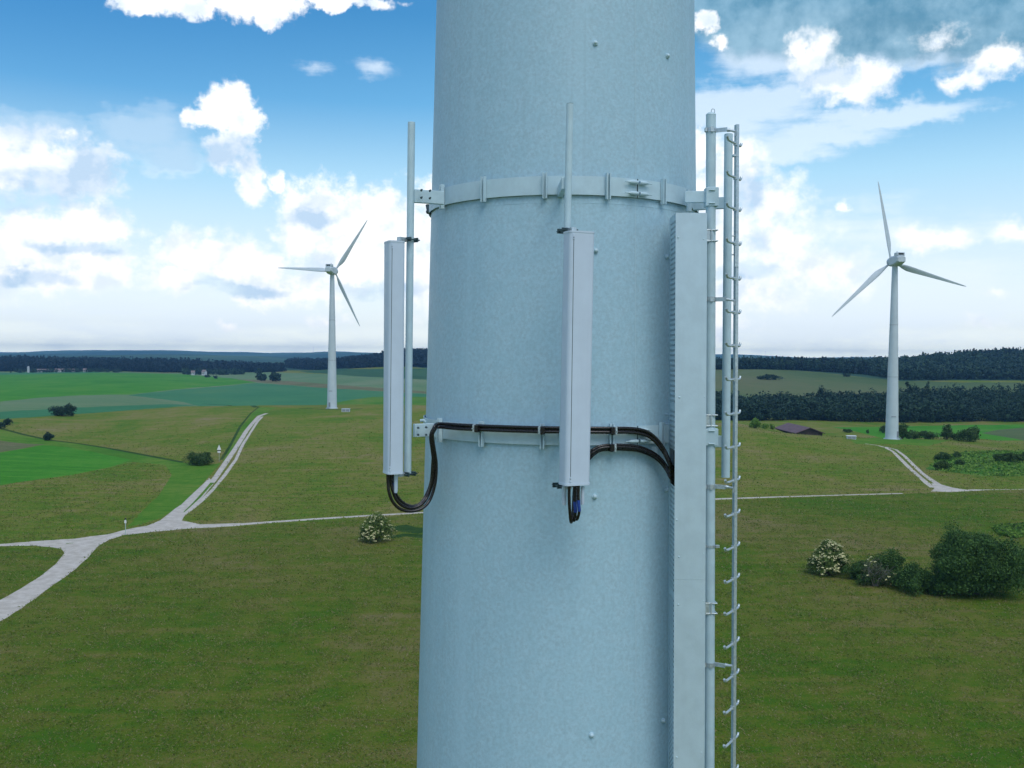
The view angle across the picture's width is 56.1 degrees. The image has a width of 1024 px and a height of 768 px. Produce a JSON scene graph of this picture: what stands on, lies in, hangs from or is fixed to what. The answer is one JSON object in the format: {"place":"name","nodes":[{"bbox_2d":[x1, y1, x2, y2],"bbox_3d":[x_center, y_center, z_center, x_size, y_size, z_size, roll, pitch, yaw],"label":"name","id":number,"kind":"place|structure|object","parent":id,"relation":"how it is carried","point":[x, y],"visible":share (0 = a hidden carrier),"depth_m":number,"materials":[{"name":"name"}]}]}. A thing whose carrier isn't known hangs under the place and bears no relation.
{"place":"outdoors","nodes":[
{"label":"outdoors","id":0,"kind":"place"},
{"bbox_2d":[0,441,43,451],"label":"field margin","id":1,"kind":"object","parent":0,"point":[6,446],"visible":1,"depth_m":312.45,"materials":[{"name":"plant"}]},
{"bbox_2d":[0,372,99,374],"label":"crop field","id":2,"kind":"structure","parent":0,"point":[23,373],"depth_m":1430.48,"materials":[{"name":"green plant"}]},
{"bbox_2d":[0,445,129,484],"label":"crop field","id":3,"kind":"structure","parent":0,"point":[34,463],"depth_m":271.44,"materials":[{"name":"green plant"}]},
{"bbox_2d":[0,404,191,418],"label":"crop field","id":4,"kind":"structure","parent":0,"point":[30,413],"depth_m":480.31,"materials":[{"name":"green plant"}]},
{"bbox_2d":[48,403,77,415],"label":"bush","id":5,"kind":"object","parent":4,"relation":"on","point":[68,409],"visible":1,"depth_m":441.25,"materials":[{"name":"green plant"}]},
{"bbox_2d":[0,430,220,526],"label":"field margin","id":6,"kind":"object","parent":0,"point":[6,436],"visible":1,"depth_m":285.94,"materials":[{"name":"green plant"}]},
{"bbox_2d":[181,451,214,464],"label":"bush","id":7,"kind":"object","parent":6,"relation":"on","point":[205,457],"visible":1,"depth_m":270.85,"materials":[{"name":"green plant"}]},
{"bbox_2d":[0,373,255,401],"bbox_3d":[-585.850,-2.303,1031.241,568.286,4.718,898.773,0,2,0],"label":"crop field","id":8,"kind":"structure","parent":0,"point":[21,387],"depth_m":1005.41,"materials":[{"name":"green plant"}]},
{"bbox_2d":[2,407,258,462],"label":"grass bank","id":9,"kind":"structure","parent":0,"point":[230,445],"depth_m":325.21,"materials":[{"name":"green plant"}]},
{"bbox_2d":[0,422,6,428],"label":"bush","id":10,"kind":"object","parent":9,"relation":"on","point":[2,424],"visible":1,"depth_m":368.07,"materials":[{"name":"green plant"}]},
{"bbox_2d":[43,432,53,440],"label":"bush","id":11,"kind":"object","parent":9,"relation":"on","point":[48,436],"visible":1,"depth_m":333.79,"materials":[{"name":"green plant"}]},
{"bbox_2d":[66,483,212,543],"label":"grass bank","id":12,"kind":"structure","parent":0,"point":[205,490],"depth_m":217.61,"materials":[{"name":"green plant"}]},
{"bbox_2d":[141,468,206,521],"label":"crop field","id":13,"kind":"structure","parent":0,"point":[186,482],"depth_m":224.47,"materials":[{"name":"green plant"}]},
{"bbox_2d":[0,478,422,620],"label":"gravel road","id":14,"kind":"structure","parent":0,"point":[76,550],"depth_m":159.99,"materials":[{"name":"grey gravel"}]},
{"bbox_2d":[0,371,426,418],"bbox_3d":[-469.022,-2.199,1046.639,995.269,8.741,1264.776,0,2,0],"label":"crop field","id":15,"kind":"structure","parent":0,"point":[44,403],"depth_m":720.95,"materials":[{"name":"green plant"}]},
{"bbox_2d":[10,367,121,372],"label":"tree row","id":16,"kind":"object","parent":15,"relation":"on","point":[20,370],"visible":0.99,"depth_m":1461.76,"materials":[{"name":"green plant"}]},
{"bbox_2d":[181,367,245,374],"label":"tree row","id":17,"kind":"object","parent":15,"relation":"on","point":[187,371],"visible":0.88,"depth_m":1470.61,"materials":[{"name":"green plant"}]},
{"bbox_2d":[206,413,267,489],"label":"farm track","id":18,"kind":"structure","parent":0,"point":[230,456],"depth_m":292.70,"materials":[{"name":"grey gravel"}]},
{"bbox_2d":[223,407,276,461],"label":"field margin","id":19,"kind":"object","parent":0,"point":[258,411],"visible":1,"depth_m":394.70,"materials":[{"name":"green plant"}]},
{"bbox_2d":[131,383,425,405],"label":"crop field","id":20,"kind":"structure","parent":0,"point":[253,394],"depth_m":811.85,"materials":[{"name":"green plant"}]},
{"bbox_2d":[213,404,422,537],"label":"grass bank","id":21,"kind":"structure","parent":0,"point":[408,529],"depth_m":176.04,"materials":[{"name":"green plant"}]},
{"bbox_2d":[237,379,426,393],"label":"field margin","id":22,"kind":"object","parent":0,"point":[317,385],"visible":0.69,"depth_m":1022.13,"materials":[{"name":"green plant"}]},
{"bbox_2d":[255,373,266,380],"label":"round tree","id":23,"kind":"object","parent":22,"relation":"on","point":[261,376],"visible":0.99,"depth_m":1199.52,"materials":[{"name":"green plant"}]},
{"bbox_2d":[269,371,280,380],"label":"round tree","id":24,"kind":"object","parent":22,"relation":"on","point":[274,376],"visible":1,"depth_m":1175.97,"materials":[{"name":"green plant"}]},
{"bbox_2d":[301,368,426,379],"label":"crop field","id":25,"kind":"structure","parent":0,"point":[421,374],"depth_m":1404.45,"materials":[{"name":"green plant"}]},
{"bbox_2d":[325,397,425,404],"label":"crop field","id":26,"kind":"structure","parent":0,"point":[415,400],"depth_m":731.17,"materials":[{"name":"green plant"}]},
{"bbox_2d":[0,417,1023,767],"bbox_3d":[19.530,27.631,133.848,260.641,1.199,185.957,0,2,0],"label":"meadow","id":27,"kind":"structure","parent":0,"point":[968,684],"depth_m":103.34,"materials":[{"name":"green plant"}]},
{"bbox_2d":[356,510,396,541],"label":"bush","id":28,"kind":"object","parent":27,"relation":"on","point":[374,527],"visible":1,"depth_m":163.04,"materials":[{"name":"green plant"}]},
{"bbox_2d":[803,539,852,574],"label":"bush","id":29,"kind":"object","parent":27,"relation":"on","point":[828,557],"visible":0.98,"depth_m":137.28,"materials":[{"name":"white plant"}]},
{"bbox_2d":[841,560,871,579],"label":"shrub","id":30,"kind":"object","parent":27,"relation":"on","point":[854,569],"visible":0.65,"depth_m":135.38,"materials":[{"name":"green plant"}]},
{"bbox_2d":[857,554,894,586],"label":"shrub","id":31,"kind":"object","parent":27,"relation":"on","point":[874,568],"visible":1,"depth_m":131.07,"materials":[{"name":"green plant"}]},
{"bbox_2d":[868,547,906,571],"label":"shrub","id":32,"kind":"object","parent":27,"relation":"on","point":[893,559],"visible":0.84,"depth_m":140.09,"materials":[{"name":"green plant"}]},
{"bbox_2d":[855,568,930,585],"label":"hedge","id":33,"kind":"object","parent":27,"relation":"on","point":[859,576],"visible":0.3,"depth_m":131.44,"materials":[{"name":"green plant"}]},
{"bbox_2d":[890,562,933,596],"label":"shrub","id":34,"kind":"object","parent":27,"relation":"on","point":[914,576],"visible":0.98,"depth_m":127.56,"materials":[{"name":"green plant"}]},
{"bbox_2d":[922,575,962,595],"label":"shrub","id":35,"kind":"object","parent":27,"relation":"on","point":[935,584],"visible":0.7,"depth_m":126.43,"materials":[{"name":"green plant"}]},
{"bbox_2d":[925,520,1023,597],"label":"willow bush","id":36,"kind":"object","parent":27,"relation":"on","point":[975,563],"visible":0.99,"depth_m":124.62,"materials":[{"name":"green plant"}]},
{"bbox_2d":[1006,547,1023,578],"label":"willow bush","id":37,"kind":"object","parent":27,"relation":"on","point":[1021,564],"visible":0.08,"depth_m":132.56,"materials":[{"name":"green plant"}]},
{"bbox_2d":[0,352,1023,549],"bbox_3d":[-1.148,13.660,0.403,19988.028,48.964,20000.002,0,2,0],"label":"ground","id":38,"kind":"structure","parent":0,"point":[214,416],"depth_m":275.17,"materials":[{"name":"green plant"}]},
{"bbox_2d":[3,418,12,424],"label":"bush","id":39,"kind":"object","parent":38,"relation":"on","point":[7,421],"visible":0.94,"depth_m":384.79,"materials":[{"name":"green plant"}]},
{"bbox_2d":[279,221,366,408],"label":"wind turbine","id":40,"kind":"object","parent":38,"relation":"on","point":[330,270],"visible":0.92,"depth_m":453.46,"materials":[{"name":"white metal"}]},
{"bbox_2d":[342,408,349,411],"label":"transformer box","id":41,"kind":"object","parent":38,"relation":"on","point":[345,409],"visible":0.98,"depth_m":434.25,"materials":[{"name":"white metal"}]},
{"bbox_2d":[417,0,695,767],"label":"turbine tower","id":42,"kind":"structure","parent":38,"relation":"on","point":[544,633],"depth_m":9.64,"materials":[{"name":"metal"}]},
{"bbox_2d":[413,415,721,448],"bbox_3d":[0.628,0.501,10.849,3.307,0.302,3.563,0,2,0],"label":"mounting ring","id":43,"kind":"object","parent":42,"relation":"attached to","point":[660,431],"visible":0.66,"depth_m":9.66,"materials":[{"name":"white paint"}]},
{"bbox_2d":[472,424,480,431],"bbox_3d":[-0.355,0.447,9.669,0.066,0.081,0.098,2,2,34],"label":"cable clamp","id":44,"kind":"object","parent":43,"relation":"attached to","point":[475,427],"visible":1,"depth_m":9.64,"materials":[{"name":"silver metal"}]},
{"bbox_2d":[389,426,674,509],"bbox_3d":[0.206,0.875,9.649,2.910,0.863,0.444,1,2,7],"label":"coaxial cable","id":45,"kind":"object","parent":43,"relation":"attached to","point":[399,503],"visible":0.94,"depth_m":9.65,"materials":[{"name":"black rubber"}]},
{"bbox_2d":[393,425,674,505],"bbox_3d":[0.225,0.861,9.676,2.922,0.865,0.443,1,2,8],"label":"coaxial cable","id":46,"kind":"object","parent":43,"relation":"attached to","point":[402,501],"visible":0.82,"depth_m":9.85,"materials":[{"name":"black rubber"}]},
{"bbox_2d":[538,426,544,434],"bbox_3d":[0.292,0.455,9.414,0.066,0.081,0.098,1,2,10],"label":"cable clamp","id":47,"kind":"object","parent":43,"relation":"attached to","point":[541,430],"visible":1,"depth_m":9.37,"materials":[{"name":"silver metal"}]},
{"bbox_2d":[558,103,573,483],"bbox_3d":[0.506,-0.830,9.009,0.112,3.575,0.066,0,2,0],"label":"mounting pole","id":48,"kind":"object","parent":43,"relation":"attached to","point":[568,165],"visible":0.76,"depth_m":8.95,"materials":[{"name":"grey metal"}]},
{"bbox_2d":[552,227,594,504],"bbox_3d":[0.544,-0.167,8.912,0.286,2.571,0.434,0,2,-24],"label":"panel antenna","id":49,"kind":"object","parent":48,"relation":"attached to","point":[577,321],"visible":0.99,"depth_m":8.72,"materials":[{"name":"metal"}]},
{"bbox_2d":[567,443,672,523],"bbox_3d":[0.969,0.934,9.383,1.462,0.684,0.406,-1,2,-38],"label":"coaxial cable","id":50,"kind":"object","parent":49,"relation":"hanging from","point":[570,514],"visible":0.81,"depth_m":9.45,"materials":[{"name":"black rubber"}]},
{"bbox_2d":[573,446,672,520],"bbox_3d":[1.000,0.929,9.376,1.402,0.635,0.421,-1,2,-41],"label":"coaxial cable","id":51,"kind":"object","parent":49,"relation":"hanging from","point":[593,452],"visible":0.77,"depth_m":9.43,"materials":[{"name":"black rubber"}]},
{"bbox_2d":[573,448,672,521],"bbox_3d":[0.995,0.950,9.400,1.394,0.633,0.406,-1,2,-39],"label":"coaxial cable","id":52,"kind":"object","parent":49,"relation":"hanging from","point":[574,487],"visible":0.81,"depth_m":9.46,"materials":[{"name":"black rubber"}]},
{"bbox_2d":[609,443,616,451],"bbox_3d":[0.990,0.629,9.474,0.066,0.081,0.098,0,2,-15],"label":"cable clamp","id":53,"kind":"object","parent":43,"relation":"attached to","point":[613,447],"visible":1,"depth_m":9.44,"materials":[{"name":"silver metal"}]},
{"bbox_2d":[609,426,617,434],"bbox_3d":[0.996,0.460,9.448,0.066,0.081,0.098,0,2,-15],"label":"cable clamp","id":54,"kind":"object","parent":43,"relation":"attached to","point":[613,430],"visible":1,"depth_m":9.41,"materials":[{"name":"silver metal"}]},
{"bbox_2d":[721,133,732,477],"bbox_3d":[2.258,-0.813,10.080,0.106,3.598,0.088,0,2,0],"label":"mounting pole","id":55,"kind":"object","parent":43,"relation":"attached to","point":[727,289],"visible":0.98,"depth_m":10.05,"materials":[{"name":"grey metal"}]},
{"bbox_2d":[414,172,723,217],"bbox_3d":[0.625,-1.972,10.748,3.280,0.294,3.512,0,2,0],"label":"mounting ring","id":56,"kind":"object","parent":42,"relation":"attached to","point":[608,186],"visible":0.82,"depth_m":9.63,"materials":[{"name":"white paint"}]},
{"bbox_2d":[404,121,414,472],"bbox_3d":[-1.054,-0.870,9.879,0.101,3.619,0.075,0,2,0],"label":"mounting pole","id":57,"kind":"object","parent":56,"relation":"attached to","point":[409,297],"visible":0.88,"depth_m":9.85,"materials":[{"name":"grey metal"}]},
{"bbox_2d":[383,237,419,492],"bbox_3d":[-1.126,-0.198,9.803,0.408,2.604,0.246,-1,2,-41],"label":"panel antenna","id":58,"kind":"object","parent":57,"relation":"attached to","point":[393,409],"visible":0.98,"depth_m":9.65,"materials":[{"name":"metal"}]},
{"bbox_2d":[386,422,674,512],"bbox_3d":[0.201,0.869,9.650,2.951,0.931,0.444,1,2,7],"label":"coaxial cable","id":59,"kind":"object","parent":58,"relation":"hanging from","point":[425,505],"visible":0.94,"depth_m":9.71,"materials":[{"name":"black rubber"}]},
{"bbox_2d":[665,213,706,767],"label":"cable duct","id":60,"kind":"object","parent":42,"relation":"attached to","point":[687,456],"visible":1,"depth_m":9.43,"materials":[{"name":"metal"}]},
{"bbox_2d":[704,109,719,767],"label":"support pipe","id":61,"kind":"object","parent":42,"relation":"attached to","point":[711,190],"visible":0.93,"depth_m":9.64,"materials":[{"name":"grey metal"}]},
{"bbox_2d":[704,124,742,767],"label":"ladder","id":62,"kind":"object","parent":42,"relation":"attached to","point":[735,379],"visible":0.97,"depth_m":9.57,"materials":[{"name":"silver metal"}]},
{"bbox_2d":[749,417,762,427],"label":"bush","id":63,"kind":"object","parent":38,"relation":"on","point":[755,423],"visible":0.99,"depth_m":374.14,"materials":[{"name":"green plant"}]},
{"bbox_2d":[761,423,768,428],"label":"bush","id":64,"kind":"object","parent":38,"relation":"on","point":[765,426],"visible":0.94,"depth_m":395.05,"materials":[{"name":"green plant"}]},
{"bbox_2d":[774,423,824,435],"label":"barn","id":65,"kind":"structure","parent":38,"relation":"on","point":[790,428],"depth_m":403.98,"materials":[{"name":"brown wood"}]},
{"bbox_2d":[842,429,852,432],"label":"bush","id":66,"kind":"object","parent":38,"relation":"on","point":[847,430],"visible":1,"depth_m":442.77,"materials":[{"name":"green plant"}]},
{"bbox_2d":[846,435,855,439],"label":"transformer box","id":67,"kind":"object","parent":38,"relation":"on","point":[850,436],"visible":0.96,"depth_m":338.57,"materials":[{"name":"white metal"}]},
{"bbox_2d":[715,382,1023,422],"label":"tree belt","id":68,"kind":"object","parent":38,"relation":"on","point":[942,404],"visible":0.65,"depth_m":575.11,"materials":[{"name":"green plant"}]},
{"bbox_2d":[920,430,939,438],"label":"bush","id":69,"kind":"object","parent":38,"relation":"on","point":[928,435],"visible":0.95,"depth_m":367.25,"materials":[{"name":"green plant"}]},
{"bbox_2d":[940,424,953,439],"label":"narrow tree","id":70,"kind":"object","parent":38,"relation":"on","point":[946,432],"visible":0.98,"depth_m":365.95,"materials":[{"name":"green plant"}]},
{"bbox_2d":[949,433,957,439],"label":"bush","id":71,"kind":"object","parent":38,"relation":"on","point":[953,435],"visible":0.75,"depth_m":365.99,"materials":[{"name":"green plant"}]},
{"bbox_2d":[954,425,980,441],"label":"bush","id":72,"kind":"object","parent":38,"relation":"on","point":[968,435],"visible":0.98,"depth_m":355.90,"materials":[{"name":"green plant"}]},
{"bbox_2d":[0,350,1023,380],"bbox_3d":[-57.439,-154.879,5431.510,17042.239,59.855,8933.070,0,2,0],"label":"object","id":73,"kind":"structure","parent":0,"point":[246,356],"depth_m":4613.63,"materials":[{"name":"green plant"}]},
{"bbox_2d":[0,354,287,371],"bbox_3d":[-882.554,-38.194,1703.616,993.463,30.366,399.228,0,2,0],"label":"forest","id":74,"kind":"object","parent":73,"relation":"on","point":[25,361],"visible":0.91,"depth_m":1561.60,"materials":[{"name":"green plant"}]},
{"bbox_2d":[284,354,362,369],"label":"forest","id":75,"kind":"object","parent":73,"relation":"on","point":[310,363],"visible":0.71,"depth_m":1722.97,"materials":[{"name":"green plant"}]},
{"bbox_2d":[342,348,427,367],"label":"forest","id":76,"kind":"object","parent":73,"relation":"on","point":[377,359],"visible":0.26,"depth_m":1551.08,"materials":[{"name":"green plant"}]},
{"bbox_2d":[715,347,1023,379],"bbox_3d":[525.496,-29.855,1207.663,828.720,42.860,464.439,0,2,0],"label":"forest","id":77,"kind":"object","parent":73,"relation":"on","point":[1005,363],"visible":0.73,"depth_m":1093.03,"materials":[{"name":"green plant"}]},
{"bbox_2d":[0,0,1023,357],"label":"sky","id":78,"kind":"structure","parent":0,"point":[162,162],"materials":[{"name":"blue"}]},
{"bbox_2d":[715,489,1017,499],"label":"field path","id":79,"kind":"structure","parent":0,"point":[824,495],"depth_m":216.53,"materials":[{"name":"grey gravel"}]},
{"bbox_2d":[715,369,1023,400],"bbox_3d":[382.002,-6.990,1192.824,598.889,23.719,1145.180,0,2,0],"label":"crop field","id":80,"kind":"structure","parent":0,"point":[796,382],"depth_m":917.08,"materials":[{"name":"green plant"}]},
{"bbox_2d":[756,374,784,379],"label":"hedge","id":81,"kind":"object","parent":80,"relation":"on","point":[768,377],"visible":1,"depth_m":933.52,"materials":[{"name":"green plant"}]},
{"bbox_2d":[815,385,832,397],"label":"broadleaf tree","id":82,"kind":"object","parent":80,"relation":"on","point":[820,391],"visible":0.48,"depth_m":638.79,"materials":[{"name":"green plant"}]},
{"bbox_2d":[835,390,846,400],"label":"broadleaf tree","id":83,"kind":"object","parent":80,"relation":"on","point":[840,394],"visible":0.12,"depth_m":639.68,"materials":[{"name":"green plant"}]},
{"bbox_2d":[905,381,916,401],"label":"broadleaf tree","id":84,"kind":"object","parent":80,"relation":"on","point":[910,388],"visible":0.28,"depth_m":638.98,"materials":[{"name":"green plant"}]},
{"bbox_2d":[919,381,931,399],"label":"broadleaf tree","id":85,"kind":"object","parent":80,"relation":"on","point":[926,393],"visible":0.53,"depth_m":639.36,"materials":[{"name":"green plant"}]},
{"bbox_2d":[851,437,947,445],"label":"field margin","id":86,"kind":"object","parent":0,"point":[906,441],"visible":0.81,"depth_m":338.91,"materials":[{"name":"green plant"}]},
{"bbox_2d":[832,182,965,439],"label":"wind turbine","id":87,"kind":"object","parent":86,"relation":"on","point":[896,260],"visible":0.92,"depth_m":350.67,"materials":[{"name":"white metal"}]},
{"bbox_2d":[899,422,912,438],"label":"bush","id":88,"kind":"object","parent":86,"relation":"on","point":[903,432],"visible":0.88,"depth_m":361.90,"materials":[{"name":"green plant"}]},
{"bbox_2d":[906,430,922,438],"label":"bush","id":89,"kind":"object","parent":86,"relation":"on","point":[915,435],"visible":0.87,"depth_m":365.48,"materials":[{"name":"green plant"}]},
{"bbox_2d":[870,444,980,491],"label":"farm track","id":90,"kind":"structure","parent":0,"point":[937,487],"depth_m":241.68,"materials":[{"name":"grey gravel"}]},
{"bbox_2d":[834,424,1023,440],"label":"crop field","id":91,"kind":"structure","parent":0,"point":[874,431],"depth_m":477.04,"materials":[{"name":"green plant"}]},
{"bbox_2d":[879,424,884,432],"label":"bush","id":92,"kind":"object","parent":91,"relation":"on","point":[882,429],"visible":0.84,"depth_m":439.83,"materials":[{"name":"green plant"}]},
{"bbox_2d":[926,451,1023,475],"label":"scrub patch","id":93,"kind":"object","parent":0,"point":[964,472],"visible":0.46,"depth_m":265.96,"materials":[{"name":"green plant"}]},
{"bbox_2d":[933,460,951,469],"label":"bush","id":94,"kind":"object","parent":93,"relation":"on","point":[942,464],"visible":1,"depth_m":262.44,"materials":[{"name":"green plant"}]},
{"bbox_2d":[933,451,952,459],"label":"bush","id":95,"kind":"object","parent":93,"relation":"on","point":[943,455],"visible":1,"depth_m":284.82,"materials":[{"name":"green plant"}]},
{"bbox_2d":[953,451,961,456],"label":"bush","id":96,"kind":"object","parent":93,"relation":"on","point":[956,454],"visible":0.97,"depth_m":293.05,"materials":[{"name":"green plant"}]},
{"bbox_2d":[954,459,964,464],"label":"bush","id":97,"kind":"object","parent":93,"relation":"on","point":[959,461],"visible":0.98,"depth_m":271.71,"materials":[{"name":"green plant"}]},
{"bbox_2d":[929,449,1023,537],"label":"tall herbs","id":98,"kind":"object","parent":93,"relation":"on","point":[1005,470],"visible":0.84,"depth_m":266.17,"materials":[{"name":"green plant"}]},
{"bbox_2d":[992,452,1019,462],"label":"bush","id":99,"kind":"object","parent":93,"relation":"on","point":[1008,457],"visible":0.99,"depth_m":280.77,"materials":[{"name":"green plant"}]},
{"bbox_2d":[1014,452,1023,460],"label":"bush","id":100,"kind":"object","parent":93,"relation":"on","point":[1020,457],"visible":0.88,"depth_m":283.48,"materials":[{"name":"green plant"}]},
{"bbox_2d":[984,428,1023,439],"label":"field","id":101,"kind":"structure","parent":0,"point":[1016,433],"depth_m":435.19,"materials":[{"name":"green plant"}]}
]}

